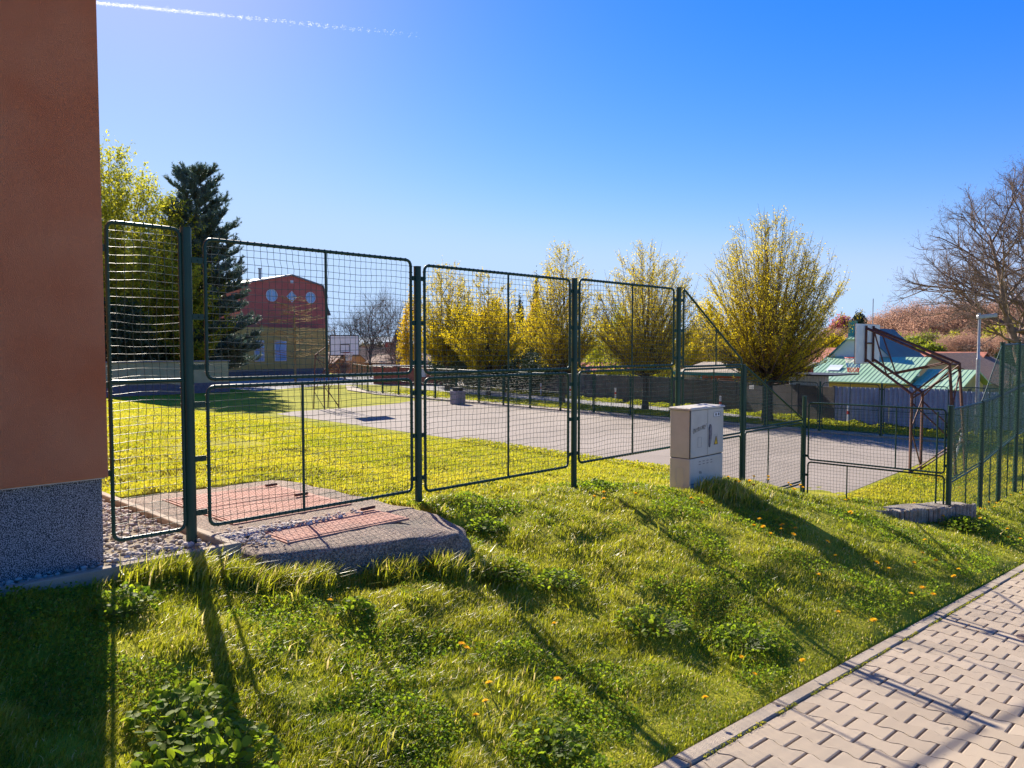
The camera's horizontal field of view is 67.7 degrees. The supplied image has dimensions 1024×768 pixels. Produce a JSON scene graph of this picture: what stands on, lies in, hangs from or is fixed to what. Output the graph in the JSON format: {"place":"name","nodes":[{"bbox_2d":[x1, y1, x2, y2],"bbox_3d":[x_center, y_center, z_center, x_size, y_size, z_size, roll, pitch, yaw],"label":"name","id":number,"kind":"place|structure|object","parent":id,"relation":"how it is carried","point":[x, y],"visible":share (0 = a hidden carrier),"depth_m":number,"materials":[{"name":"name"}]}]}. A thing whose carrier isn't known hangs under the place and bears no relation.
{"place":"outdoors","nodes":[
{"label":"outdoors","id":0,"kind":"place"},
{"bbox_2d":[0,499,213,585],"bbox_3d":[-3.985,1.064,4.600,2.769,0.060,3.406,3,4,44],"label":"gravel","id":1,"kind":"structure","parent":0,"point":[108,557],"depth_m":5.00,"materials":[{"name":"gravel"}]},
{"bbox_2d":[0,355,1023,767],"bbox_3d":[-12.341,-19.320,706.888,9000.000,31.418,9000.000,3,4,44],"label":"ground","id":2,"kind":"structure","parent":0,"point":[254,399],"depth_m":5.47,"materials":[{"name":"green plant"}]},
{"bbox_2d":[0,0,107,581],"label":"orange building","id":3,"kind":"structure","parent":2,"relation":"on","point":[53,446],"depth_m":4.29,"materials":[{"name":"paint"}]},
{"bbox_2d":[0,541,240,596],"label":"edging kerb","id":4,"kind":"structure","parent":2,"relation":"on","point":[86,576],"depth_m":4.28,"materials":[{"name":"concrete"}]},
{"bbox_2d":[91,581,162,619],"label":"leafy plant","id":5,"kind":"object","parent":2,"relation":"on","point":[112,606],"visible":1,"depth_m":3.93,"materials":[{"name":"green plant"}]},
{"bbox_2d":[104,289,171,361],"bbox_3d":[-28.594,-2.909,55.003,5.423,7.912,7.400,3,4,44],"label":"evergreen bush","id":6,"kind":"object","parent":2,"relation":"on","point":[136,351],"visible":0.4,"depth_m":54.73,"materials":[{"name":"green plant"}]},
{"bbox_2d":[100,129,230,329],"bbox_3d":[-31.950,-9.629,61.316,19.012,20.434,18.563,3,4,44],"label":"lime tree","id":7,"kind":"object","parent":2,"relation":"on","point":[109,205],"visible":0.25,"depth_m":59.06,"materials":[{"name":"green plant"}]},
{"bbox_2d":[105,360,229,396],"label":"wall","id":8,"kind":"structure","parent":2,"relation":"on","point":[202,382],"depth_m":53.58,"materials":[{"name":"grey"}]},
{"bbox_2d":[102,491,234,544],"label":"edging kerb","id":9,"kind":"structure","parent":2,"relation":"on","point":[208,536],"depth_m":5.58,"materials":[{"name":"concrete"}]},
{"bbox_2d":[103,229,237,360],"bbox_3d":[-27.221,-5.832,59.923,10.253,12.983,10.714,3,4,44],"label":"lime tree","id":10,"kind":"object","parent":2,"relation":"on","point":[199,352],"visible":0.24,"depth_m":58.59,"materials":[{"name":"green plant"}]},
{"bbox_2d":[149,310,210,360],"bbox_3d":[-27.262,-2.589,59.983,5.528,7.666,8.140,3,4,44],"label":"evergreen bush","id":11,"kind":"object","parent":2,"relation":"on","point":[197,336],"visible":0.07,"depth_m":59.09,"materials":[{"name":"green plant"}]},
{"bbox_2d":[120,677,241,743],"bbox_3d":[-1.364,1.319,3.154,0.447,0.194,0.451,3,4,44],"label":"leafy plant","id":12,"kind":"object","parent":2,"relation":"on","point":[181,696],"visible":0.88,"depth_m":3.12,"materials":[{"name":"green plant"}]},
{"bbox_2d":[149,161,264,368],"bbox_3d":[-27.017,-9.347,65.541,10.791,19.565,11.595,-1,3,-24],"label":"pine tree","id":13,"kind":"object","parent":2,"relation":"on","point":[204,194],"visible":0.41,"depth_m":64.11,"materials":[{"name":"green plant"}]},
{"bbox_2d":[131,714,286,767],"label":"leafy plant","id":14,"kind":"object","parent":2,"relation":"on","point":[160,748],"visible":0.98,"depth_m":2.87,"materials":[{"name":"green plant"}]},
{"bbox_2d":[209,268,330,376],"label":"red building","id":15,"kind":"structure","parent":2,"relation":"on","point":[285,281],"depth_m":83.85,"materials":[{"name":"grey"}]},
{"bbox_2d":[254,341,264,361],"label":"window","id":16,"kind":"structure","parent":15,"relation":"in","point":[255,352],"depth_m":80.57,"materials":[{"name":"blue"}]},
{"bbox_2d":[266,289,277,301],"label":"window","id":17,"kind":"structure","parent":15,"relation":"in","point":[272,293],"depth_m":83.60,"materials":[{"name":"blue"}]},
{"bbox_2d":[274,341,286,360],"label":"window","id":18,"kind":"structure","parent":15,"relation":"in","point":[277,346],"depth_m":82.16,"materials":[{"name":"blue"}]},
{"bbox_2d":[305,292,315,302],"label":"window","id":19,"kind":"structure","parent":15,"relation":"in","point":[310,294],"depth_m":87.05,"materials":[{"name":"blue"}]},
{"bbox_2d":[124,480,471,577],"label":"concrete slab","id":20,"kind":"structure","parent":2,"relation":"on","point":[420,533],"depth_m":5.30,"materials":[{"name":"concrete"}]},
{"bbox_2d":[162,483,301,509],"bbox_3d":[-2.385,0.963,6.625,0.640,0.052,1.020,3,4,44],"label":"steel hatch","id":21,"kind":"object","parent":20,"relation":"on","point":[202,500],"visible":0.79,"depth_m":6.59,"materials":[{"name":"metal"}]},
{"bbox_2d":[205,492,351,524],"bbox_3d":[-1.914,0.985,6.170,0.650,0.052,1.020,3,4,44],"label":"steel hatch","id":22,"kind":"object","parent":20,"relation":"on","point":[311,499],"visible":0.74,"depth_m":6.13,"materials":[{"name":"metal"}]},
{"bbox_2d":[211,508,362,548],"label":"loose pebbles","id":23,"kind":"object","parent":20,"relation":"on","point":[257,534],"visible":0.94,"depth_m":5.33,"materials":[{"name":"gravel"}]},
{"bbox_2d":[265,505,408,543],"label":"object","id":24,"kind":"structure","parent":20,"relation":"on","point":[369,516],"depth_m":5.52,"materials":[{"name":"metal"}]},
{"bbox_2d":[230,376,463,390],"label":"yard","id":25,"kind":"structure","parent":2,"relation":"on","point":[275,381],"depth_m":72.39,"materials":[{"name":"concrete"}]},
{"bbox_2d":[250,295,332,381],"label":"young larch","id":26,"kind":"object","parent":25,"relation":"on","point":[300,341],"visible":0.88,"depth_m":71.75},
{"bbox_2d":[328,356,355,379],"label":"bare tree","id":27,"kind":"object","parent":25,"relation":"on","point":[348,367],"visible":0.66,"depth_m":74.26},
{"bbox_2d":[336,290,398,376],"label":"bare tree","id":28,"kind":"object","parent":25,"relation":"on","point":[373,335],"visible":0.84,"depth_m":86.08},
{"bbox_2d":[379,343,408,364],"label":"bare tree","id":29,"kind":"object","parent":25,"relation":"on","point":[396,358],"visible":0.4,"depth_m":87.22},
{"bbox_2d":[372,365,454,385],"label":"red brick wall","id":30,"kind":"structure","parent":25,"relation":"on","point":[393,369],"depth_m":68.40,"materials":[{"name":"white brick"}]},
{"bbox_2d":[329,596,375,618],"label":"leafy plant","id":31,"kind":"object","parent":2,"relation":"on","point":[349,606],"visible":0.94,"depth_m":4.41,"materials":[{"name":"green plant"}]},
{"bbox_2d":[330,342,391,372],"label":"house","id":32,"kind":"structure","parent":2,"relation":"on","point":[362,358],"depth_m":96.31,"materials":[{"name":"beige"}]},
{"bbox_2d":[328,308,398,361],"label":"bare tree","id":33,"kind":"object","parent":2,"relation":"on","point":[344,328],"visible":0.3,"depth_m":91.73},
{"bbox_2d":[102,399,669,504],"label":"lawn","id":34,"kind":"structure","parent":2,"relation":"on","point":[201,427],"depth_m":9.97,"materials":[{"name":"plant"}]},
{"bbox_2d":[361,283,421,364],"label":"bare tree","id":35,"kind":"object","parent":2,"relation":"on","point":[388,311],"visible":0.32,"depth_m":94.01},
{"bbox_2d":[364,353,431,372],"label":"house","id":36,"kind":"structure","parent":2,"relation":"on","point":[381,360],"depth_m":93.71,"materials":[{"name":"beige"}]},
{"bbox_2d":[395,285,422,364],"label":"golden tree","id":37,"kind":"object","parent":2,"relation":"on","point":[405,345],"visible":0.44,"depth_m":75.29,"materials":[{"name":"yellow plant"}]},
{"bbox_2d":[426,357,465,386],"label":"hedge bush","id":38,"kind":"object","parent":2,"relation":"on","point":[440,369],"visible":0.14,"depth_m":63.22,"materials":[{"name":"green plant"}]},
{"bbox_2d":[435,341,518,389],"bbox_3d":[-2.247,-1.608,59.974,6.619,4.594,7.613,3,4,44],"label":"hedge bush","id":39,"kind":"object","parent":2,"relation":"on","point":[459,365],"visible":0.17,"depth_m":58.95,"materials":[{"name":"green plant"}]},
{"bbox_2d":[462,513,507,532],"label":"leafy plant","id":40,"kind":"object","parent":2,"relation":"on","point":[473,523],"visible":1,"depth_m":6.21,"materials":[{"name":"green plant"}]},
{"bbox_2d":[472,291,522,368],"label":"golden tree","id":41,"kind":"object","parent":2,"relation":"on","point":[499,321],"visible":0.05,"depth_m":65.46,"materials":[{"name":"yellow plant"}]},
{"bbox_2d":[473,554,531,582],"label":"leafy plant","id":42,"kind":"object","parent":2,"relation":"on","point":[519,576],"visible":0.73,"depth_m":5.26,"materials":[{"name":"green plant"}]},
{"bbox_2d":[477,345,541,390],"bbox_3d":[0.577,-1.023,56.860,6.140,3.988,6.523,3,4,44],"label":"hedge bush","id":43,"kind":"object","parent":2,"relation":"on","point":[510,367],"visible":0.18,"depth_m":56.29,"materials":[{"name":"green plant"}]},
{"bbox_2d":[0,475,1023,767],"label":"ground weeds","id":44,"kind":"object","parent":2,"relation":"on","point":[408,697],"visible":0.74,"depth_m":4.12,"materials":[{"name":"green plant"}]},
{"bbox_2d":[0,474,1023,767],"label":"long grass","id":45,"kind":"structure","parent":2,"relation":"on","point":[196,570],"depth_m":4.63,"materials":[{"name":"plant"}]},
{"bbox_2d":[516,293,524,342],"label":"cypress","id":46,"kind":"object","parent":2,"relation":"on","point":[521,319],"visible":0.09,"depth_m":71.57,"materials":[{"name":"green plant"}]},
{"bbox_2d":[102,220,953,543],"bbox_3d":[1.793,0.653,7.618,2.124,3.590,10.253,3,4,44],"label":"fence","id":47,"kind":"object","parent":2,"relation":"on","point":[184,378],"visible":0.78,"depth_m":6.36,"materials":[{"name":"green metal"}]},
{"bbox_2d":[517,285,554,365],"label":"golden tree","id":48,"kind":"object","parent":2,"relation":"on","point":[534,327],"visible":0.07,"depth_m":63.40,"materials":[{"name":"yellow plant"}]},
{"bbox_2d":[501,715,589,763],"bbox_3d":[0.154,1.598,3.476,0.399,0.109,0.414,3,4,44],"label":"leafy plant","id":49,"kind":"object","parent":2,"relation":"on","point":[575,733],"visible":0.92,"depth_m":3.45,"materials":[{"name":"green plant"}]},
{"bbox_2d":[515,351,584,392],"bbox_3d":[2.448,-0.784,53.979,4.972,3.932,5.454,3,4,44],"label":"hedge bush","id":50,"kind":"object","parent":2,"relation":"on","point":[530,364],"visible":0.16,"depth_m":53.30,"materials":[{"name":"green plant"}]},
{"bbox_2d":[531,567,587,592],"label":"leafy plant","id":51,"kind":"object","parent":2,"relation":"on","point":[565,576],"visible":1,"depth_m":5.35,"materials":[{"name":"green plant"}]},
{"bbox_2d":[516,240,609,402],"bbox_3d":[2.899,-3.662,44.938,5.963,9.970,5.456,3,4,44],"label":"spring tree","id":52,"kind":"object","parent":2,"relation":"on","point":[562,347],"visible":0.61,"depth_m":44.24,"materials":[{"name":"yellow plant"}]},
{"bbox_2d":[449,437,738,479],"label":"court rim weeds","id":53,"kind":"object","parent":2,"relation":"on","point":[634,464],"visible":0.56,"depth_m":23.20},
{"bbox_2d":[582,478,613,488],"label":"leafy plant","id":54,"kind":"object","parent":2,"relation":"on","point":[605,483],"visible":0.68,"depth_m":8.00,"materials":[{"name":"green plant"}]},
{"bbox_2d":[583,302,640,375],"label":"golden tree","id":55,"kind":"object","parent":2,"relation":"on","point":[596,361],"visible":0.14,"depth_m":55.88,"materials":[{"name":"yellow plant"}]},
{"bbox_2d":[279,400,957,494],"bbox_3d":[0.722,1.870,32.881,12.847,0.220,32.369,-3,4,-42],"label":"basketball court","id":56,"kind":"object","parent":2,"relation":"on","point":[655,457],"visible":0.48,"depth_m":27.67,"materials":[{"name":"asphalt"}]},
{"bbox_2d":[313,335,358,408],"bbox_3d":[-9.480,-0.597,40.995,3.008,4.033,1.820,3,4,44],"label":"basketball goal","id":57,"kind":"object","parent":56,"relation":"on","point":[345,341],"visible":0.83,"depth_m":40.59,"materials":[{"name":"white paint"}]},
{"bbox_2d":[450,387,464,404],"bbox_3d":[-3.186,0.686,44.867,0.660,0.990,0.660,3,4,44],"label":"litter bin","id":58,"kind":"object","parent":56,"relation":"on","point":[459,396],"visible":0.88,"depth_m":44.65,"materials":[{"name":"concrete"}]},
{"bbox_2d":[399,386,858,427],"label":"footpath","id":59,"kind":"structure","parent":2,"relation":"on","point":[494,393],"depth_m":50.59,"materials":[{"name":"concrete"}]},
{"bbox_2d":[408,261,484,390],"bbox_3d":[-5.106,-4.590,58.508,5.875,10.517,6.047,3,4,44],"label":"spring tree","id":60,"kind":"object","parent":59,"relation":"on","point":[440,344],"visible":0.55,"depth_m":57.75,"materials":[{"name":"yellow plant"}]},
{"bbox_2d":[437,266,538,395],"bbox_3d":[-1.577,-3.554,52.293,6.133,9.046,7.063,3,4,44],"label":"spring tree","id":61,"kind":"object","parent":59,"relation":"on","point":[484,363],"visible":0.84,"depth_m":51.69,"materials":[{"name":"yellow plant"}]},
{"bbox_2d":[587,239,701,410],"bbox_3d":[6.830,-3.060,39.677,6.109,9.275,6.601,1,3,15],"label":"spring tree","id":62,"kind":"object","parent":2,"relation":"on","point":[663,348],"visible":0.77,"depth_m":38.89,"materials":[{"name":"yellow plant"}]},
{"bbox_2d":[464,372,834,419],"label":"concrete wall","id":63,"kind":"structure","parent":2,"relation":"on","point":[701,393],"depth_m":40.92,"materials":[{"name":"concrete"}]},
{"bbox_2d":[612,604,692,640],"bbox_3d":[0.907,1.526,4.967,0.513,0.142,0.537,3,4,44],"label":"leafy plant","id":64,"kind":"object","parent":2,"relation":"on","point":[652,617],"visible":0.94,"depth_m":4.92,"materials":[{"name":"green plant"}]},
{"bbox_2d":[346,386,972,443],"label":"court edge kerb","id":65,"kind":"structure","parent":2,"relation":"on","point":[725,423],"depth_m":35.68,"materials":[{"name":"concrete"}]},
{"bbox_2d":[352,363,1023,444],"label":"court fence","id":66,"kind":"object","parent":65,"relation":"on","point":[717,399],"visible":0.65,"depth_m":32.98,"materials":[{"name":"green metal"}]},
{"bbox_2d":[659,343,724,378],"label":"house","id":67,"kind":"structure","parent":2,"relation":"on","point":[687,376],"depth_m":58.25,"materials":[{"name":"beige"}]},
{"bbox_2d":[669,403,724,489],"bbox_3d":[2.124,0.823,8.765,0.292,1.152,0.754,3,4,44],"label":"utility cabinet","id":68,"kind":"object","parent":2,"relation":"on","point":[696,440],"visible":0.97,"depth_m":8.55,"materials":[{"name":"plastic"}]},
{"bbox_2d":[684,292,731,377],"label":"golden tree","id":69,"kind":"object","parent":2,"relation":"on","point":[695,343],"visible":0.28,"depth_m":57.35,"materials":[{"name":"yellow plant"}]},
{"bbox_2d":[459,385,1022,437],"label":"wall foot weeds","id":70,"kind":"object","parent":2,"relation":"on","point":[736,411],"depth_m":37.01,"materials":[{"name":"green plant"}]},
{"bbox_2d":[706,621,781,651],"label":"leafy plant","id":71,"kind":"object","parent":2,"relation":"on","point":[765,642],"visible":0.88,"depth_m":4.98,"materials":[{"name":"green plant"}]},
{"bbox_2d":[673,362,817,403],"bbox_3d":[12.764,0.028,42.636,7.000,2.520,4.000,3,4,44],"label":"canopy","id":72,"kind":"object","parent":2,"relation":"on","point":[717,372],"visible":0.15,"depth_m":42.48,"materials":[{"name":"metal"}]},
{"bbox_2d":[686,205,862,421],"bbox_3d":[11.275,-2.997,33.529,7.195,9.739,7.499,3,4,44],"label":"spring tree","id":73,"kind":"object","parent":2,"relation":"on","point":[776,344],"visible":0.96,"depth_m":32.38,"materials":[{"name":"yellow plant"}]},
{"bbox_2d":[785,348,835,365],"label":"house","id":74,"kind":"structure","parent":2,"relation":"on","point":[825,353],"depth_m":70.00,"materials":[{"name":"red"}]},
{"bbox_2d":[815,333,845,347],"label":"slope tree","id":75,"kind":"object","parent":2,"relation":"on","point":[837,342],"visible":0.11,"depth_m":94.92,"materials":[{"name":"yellow plant"}]},
{"bbox_2d":[654,564,1023,767],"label":"pavement kerb","id":76,"kind":"structure","parent":2,"relation":"on","point":[690,756],"depth_m":4.47,"materials":[{"name":"concrete"}]},
{"bbox_2d":[829,314,853,334],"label":"slope tree","id":77,"kind":"object","parent":2,"relation":"on","point":[840,324],"visible":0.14,"depth_m":133.65,"materials":[{"name":"pink plant"}]},
{"bbox_2d":[848,309,866,323],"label":"slope tree","id":78,"kind":"object","parent":2,"relation":"on","point":[862,318],"visible":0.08,"depth_m":134.09,"materials":[{"name":"green plant"}]},
{"bbox_2d":[865,309,898,330],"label":"slope tree","id":79,"kind":"object","parent":2,"relation":"on","point":[878,323],"visible":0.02,"depth_m":116.98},
{"bbox_2d":[814,321,989,398],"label":"green roof building","id":80,"kind":"structure","parent":2,"relation":"on","point":[903,357],"depth_m":45.66,"materials":[{"name":"teal"}]},
{"bbox_2d":[844,323,966,477],"bbox_3d":[10.438,0.391,20.477,3.008,4.033,1.820,3,4,44],"label":"basketball goal","id":81,"kind":"object","parent":2,"relation":"on","point":[866,343],"visible":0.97,"depth_m":20.40,"materials":[{"name":"white metal"}]},
{"bbox_2d":[865,297,949,331],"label":"slope tree","id":82,"kind":"object","parent":2,"relation":"on","point":[895,313],"visible":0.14,"depth_m":111.66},
{"bbox_2d":[900,329,941,347],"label":"slope tree","id":83,"kind":"object","parent":2,"relation":"on","point":[917,338],"visible":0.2,"depth_m":90.83,"materials":[{"name":"green plant"}]},
{"bbox_2d":[876,501,975,523],"bbox_3d":[5.542,1.906,10.646,1.760,0.498,0.555,-1,3,-14],"label":"palisade edging","id":84,"kind":"object","parent":2,"relation":"on","point":[920,512],"visible":0.43,"depth_m":10.47,"materials":[{"name":"concrete"}]},
{"bbox_2d":[835,386,1023,434],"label":"corrugated fence","id":85,"kind":"object","parent":2,"relation":"on","point":[899,396],"visible":0.3,"depth_m":31.42,"materials":[{"name":"metal"}]},
{"bbox_2d":[907,330,953,346],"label":"slope tree","id":86,"kind":"object","parent":2,"relation":"on","point":[936,336],"visible":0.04,"depth_m":91.36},
{"bbox_2d":[885,299,980,336],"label":"slope tree","id":87,"kind":"object","parent":2,"relation":"on","point":[908,324],"visible":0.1,"depth_m":106.60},
{"bbox_2d":[916,341,949,351],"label":"slope tree","id":88,"kind":"object","parent":2,"relation":"on","point":[934,347],"visible":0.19,"depth_m":83.12,"materials":[{"name":"green plant"}]},
{"bbox_2d":[882,156,1023,390],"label":"bare tree","id":89,"kind":"object","parent":2,"relation":"on","point":[985,282],"visible":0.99,"depth_m":55.62,"materials":[{"name":"brown plant"}]},
{"bbox_2d":[906,298,1001,336],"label":"slope tree","id":90,"kind":"object","parent":2,"relation":"on","point":[929,319],"visible":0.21,"depth_m":102.10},
{"bbox_2d":[921,352,989,357],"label":"house","id":91,"kind":"structure","parent":2,"relation":"on","point":[983,354],"depth_m":65.82,"materials":[{"name":"red"}]},
{"bbox_2d":[929,330,984,351],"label":"slope tree","id":92,"kind":"object","parent":2,"relation":"on","point":[958,341],"visible":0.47,"depth_m":82.96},
{"bbox_2d":[932,514,991,531],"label":"leafy plant","id":93,"kind":"object","parent":2,"relation":"on","point":[967,525],"visible":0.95,"depth_m":10.24,"materials":[{"name":"green plant"}]},
{"bbox_2d":[932,303,999,331],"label":"slope tree","id":94,"kind":"object","parent":2,"relation":"on","point":[961,326],"visible":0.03,"depth_m":101.51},
{"bbox_2d":[920,352,1015,392],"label":"house","id":95,"kind":"structure","parent":2,"relation":"on","point":[987,363],"depth_m":58.38,"materials":[{"name":"beige"}]},
{"bbox_2d":[957,313,1001,340],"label":"slope tree","id":96,"kind":"object","parent":2,"relation":"on","point":[974,328],"visible":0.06,"depth_m":96.73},
{"bbox_2d":[974,313,996,431],"bbox_3d":[17.454,-0.314,28.182,0.707,4.594,0.160,0,3,0],"label":"street lamp","id":97,"kind":"object","parent":2,"relation":"on","point":[979,316],"visible":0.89,"depth_m":28.10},
{"bbox_2d":[951,342,1023,507],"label":"netting fence","id":98,"kind":"object","parent":2,"relation":"on","point":[1002,397],"visible":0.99,"depth_m":12.48,"materials":[{"name":"green metal"}]},
{"bbox_2d":[968,327,1021,363],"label":"slope tree","id":99,"kind":"object","parent":2,"relation":"on","point":[992,346],"visible":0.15,"depth_m":79.95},
{"bbox_2d":[969,291,1023,318],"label":"slope tree","id":100,"kind":"object","parent":2,"relation":"on","point":[1014,309],"visible":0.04,"depth_m":97.58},
{"bbox_2d":[976,319,1020,340],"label":"slope tree","id":101,"kind":"object","parent":2,"relation":"on","point":[998,330],"visible":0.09,"depth_m":85.87,"materials":[{"name":"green plant"}]},
{"bbox_2d":[992,337,1020,366],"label":"slope tree","id":102,"kind":"object","parent":2,"relation":"on","point":[997,353],"visible":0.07,"depth_m":72.32,"materials":[{"name":"brown plant"}]},
{"bbox_2d":[96,0,1023,336],"label":"sky","id":103,"kind":"structure","parent":0,"point":[473,134],"materials":[{"name":"blue"}]},
{"bbox_2d":[789,372,858,386],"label":"white shed","id":104,"kind":"structure","parent":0,"point":[817,377],"depth_m":35.16,"materials":[{"name":"paint"}]},
{"bbox_2d":[690,572,1023,767],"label":"pavement","id":105,"kind":"structure","parent":0,"point":[741,752],"depth_m":4.28,"materials":[{"name":"concrete"}]},
{"bbox_2d":[653,583,1023,767],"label":"joint sand","id":106,"kind":"structure","parent":105,"relation":"on","point":[982,762],"depth_m":4.18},
{"bbox_2d":[703,570,1023,757],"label":"joint moss","id":107,"kind":"object","parent":106,"relation":"on","point":[816,691],"visible":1,"depth_m":4.73,"materials":[{"name":"green plant"}]},
{"bbox_2d":[822,443,1023,504],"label":"lawn","id":108,"kind":"structure","parent":0,"point":[918,497],"depth_m":17.90,"materials":[{"name":"plant"}]},
{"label":"verge","id":109,"kind":"structure","parent":0,"visible":0},
{"bbox_2d":[381,389,1022,443],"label":"verge grass","id":110,"kind":"structure","parent":109,"relation":"on","point":[582,406],"depth_m":37.71,"materials":[{"name":"plant"}]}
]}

